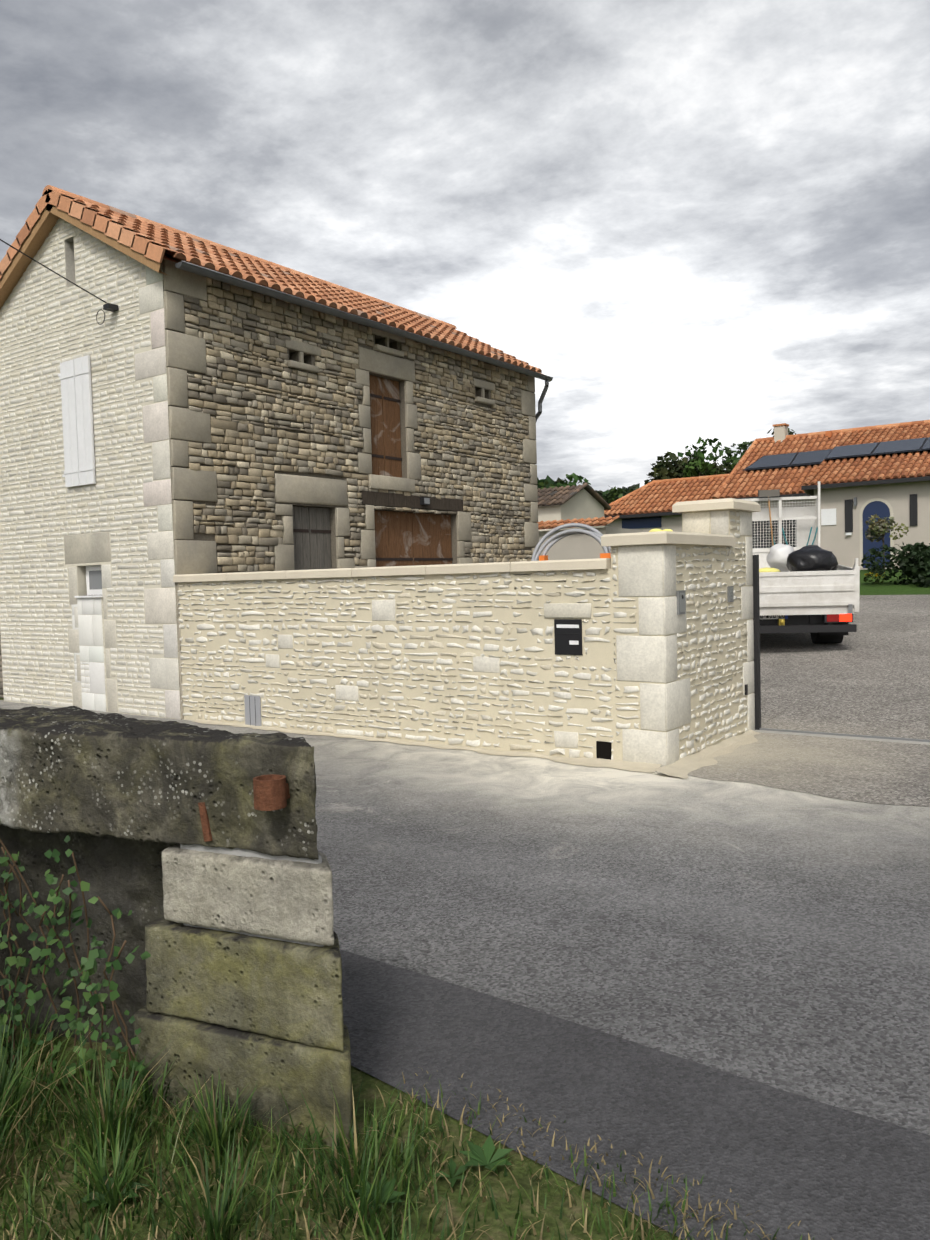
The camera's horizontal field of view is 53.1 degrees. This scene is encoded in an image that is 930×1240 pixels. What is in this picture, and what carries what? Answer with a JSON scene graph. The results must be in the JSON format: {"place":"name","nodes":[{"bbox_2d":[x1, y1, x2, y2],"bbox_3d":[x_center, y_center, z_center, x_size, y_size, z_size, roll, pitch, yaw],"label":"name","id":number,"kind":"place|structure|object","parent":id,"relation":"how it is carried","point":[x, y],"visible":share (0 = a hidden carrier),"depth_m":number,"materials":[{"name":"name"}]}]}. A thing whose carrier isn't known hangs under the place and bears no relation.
{"place":"outdoors","nodes":[
{"label":"outdoors","id":0,"kind":"place"},
{"bbox_2d":[0,700,929,1134],"bbox_3d":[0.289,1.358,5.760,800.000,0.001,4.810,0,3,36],"label":"road","id":1,"kind":"structure","parent":0,"point":[778,938],"depth_m":4.59,"materials":[{"name":"grey asphalt"}]},
{"bbox_2d":[688,765,929,806],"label":"pavement strip","id":2,"kind":"object","parent":1,"relation":"on","point":[868,791],"visible":0.88,"depth_m":6.94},
{"bbox_2d":[0,569,929,1239],"bbox_3d":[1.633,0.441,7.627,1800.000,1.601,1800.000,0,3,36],"label":"ground","id":3,"kind":"structure","parent":0,"point":[370,1085],"depth_m":2.52,"materials":[{"name":"green plant"}]},
{"bbox_2d":[0,821,150,1096],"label":"ivy","id":4,"kind":"object","parent":3,"relation":"on","point":[88,966],"depth_m":2.95,"materials":[{"name":"green plant"}]},
{"bbox_2d":[0,825,175,1051],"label":"shaded wall","id":5,"kind":"structure","parent":3,"relation":"on","point":[125,876],"depth_m":3.31,"materials":[{"name":"grey stone"}]},
{"bbox_2d":[0,706,318,859],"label":"stone slab","id":6,"kind":"structure","parent":5,"relation":"on","point":[73,769],"depth_m":2.94,"materials":[{"name":"grey stone"}]},
{"bbox_2d":[198,774,289,841],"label":"rusty iron fittings","id":7,"kind":"object","parent":6,"relation":"attached to","point":[270,792],"visible":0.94,"depth_m":2.67,"materials":[{"name":"brown metal"}]},
{"bbox_2d":[134,1004,352,1150],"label":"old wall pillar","id":8,"kind":"structure","parent":3,"relation":"on","point":[240,1059],"depth_m":2.79,"materials":[{"name":"beige stone"}]},
{"bbox_2d":[145,916,343,1051],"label":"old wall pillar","id":9,"kind":"structure","parent":8,"relation":"on","point":[287,991],"depth_m":2.79,"materials":[{"name":"beige stone"}]},
{"bbox_2d":[162,844,333,945],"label":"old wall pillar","id":10,"kind":"structure","parent":9,"relation":"on","point":[285,899],"depth_m":2.79,"materials":[{"name":"grey stone"}]},
{"bbox_2d":[180,844,323,946],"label":"mortar joints","id":11,"kind":"object","parent":10,"relation":"attached to","point":[237,852],"visible":0.04,"depth_m":2.82,"materials":[{"name":"grey concrete"}]},
{"bbox_2d":[0,218,538,719],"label":"old house","id":12,"kind":"structure","parent":3,"relation":"on","point":[158,432],"depth_m":12.56,"materials":[{"name":"stone"}]},
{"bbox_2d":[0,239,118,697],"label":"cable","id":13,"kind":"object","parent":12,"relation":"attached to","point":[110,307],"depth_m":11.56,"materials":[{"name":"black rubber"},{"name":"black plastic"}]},
{"bbox_2d":[0,708,12,711],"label":"pipe","id":14,"kind":"object","parent":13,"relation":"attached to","point":[2,710],"visible":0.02,"depth_m":3.84,"materials":[{"name":"grey metal"}]},
{"bbox_2d":[0,185,552,421],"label":"tiled roof","id":15,"kind":"structure","parent":12,"relation":"attached to","point":[151,244],"depth_m":12.70,"materials":[{"name":"orange tile"}]},
{"bbox_2d":[173,498,929,778],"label":"boundary wall","id":16,"kind":"structure","parent":3,"relation":"on","point":[638,652],"depth_m":8.79,"materials":[{"name":"stone"}]},
{"bbox_2d":[531,523,672,560],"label":"conduit coils","id":17,"kind":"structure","parent":16,"relation":"attached to","point":[595,534],"depth_m":8.92,"materials":[{"name":"grey plastic"}]},
{"bbox_2d":[339,949,929,1239],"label":"asphalt strip","id":18,"kind":"object","parent":3,"relation":"on","point":[774,1158],"visible":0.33,"depth_m":2.77,"materials":[{"name":"grey asphalt"}]},
{"bbox_2d":[536,428,929,587],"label":"tree","id":19,"kind":"object","parent":3,"relation":"on","point":[913,564],"depth_m":42.04,"materials":[{"name":"green plant"}]},
{"bbox_2d":[537,420,929,569],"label":"modern house","id":20,"kind":"structure","parent":3,"relation":"on","point":[861,474],"depth_m":31.48,"materials":[{"name":"tile"}]},
{"bbox_2d":[714,595,929,785],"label":"gravel yard","id":21,"kind":"structure","parent":3,"relation":"on","point":[883,690],"depth_m":10.67,"materials":[{"name":"grey gravel"}]},
{"bbox_2d":[741,481,859,642],"bbox_3d":[5.272,-1.084,16.328,2.024,2.610,5.160,-1,6,11],"label":"truck","id":22,"kind":"object","parent":21,"relation":"on","point":[807,584],"visible":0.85,"depth_m":14.04,"materials":[{"name":"white metal"}]},
{"bbox_2d":[0,0,929,491],"label":"sky","id":23,"kind":"structure","parent":0,"point":[710,219],"materials":[{"name":"grey"}]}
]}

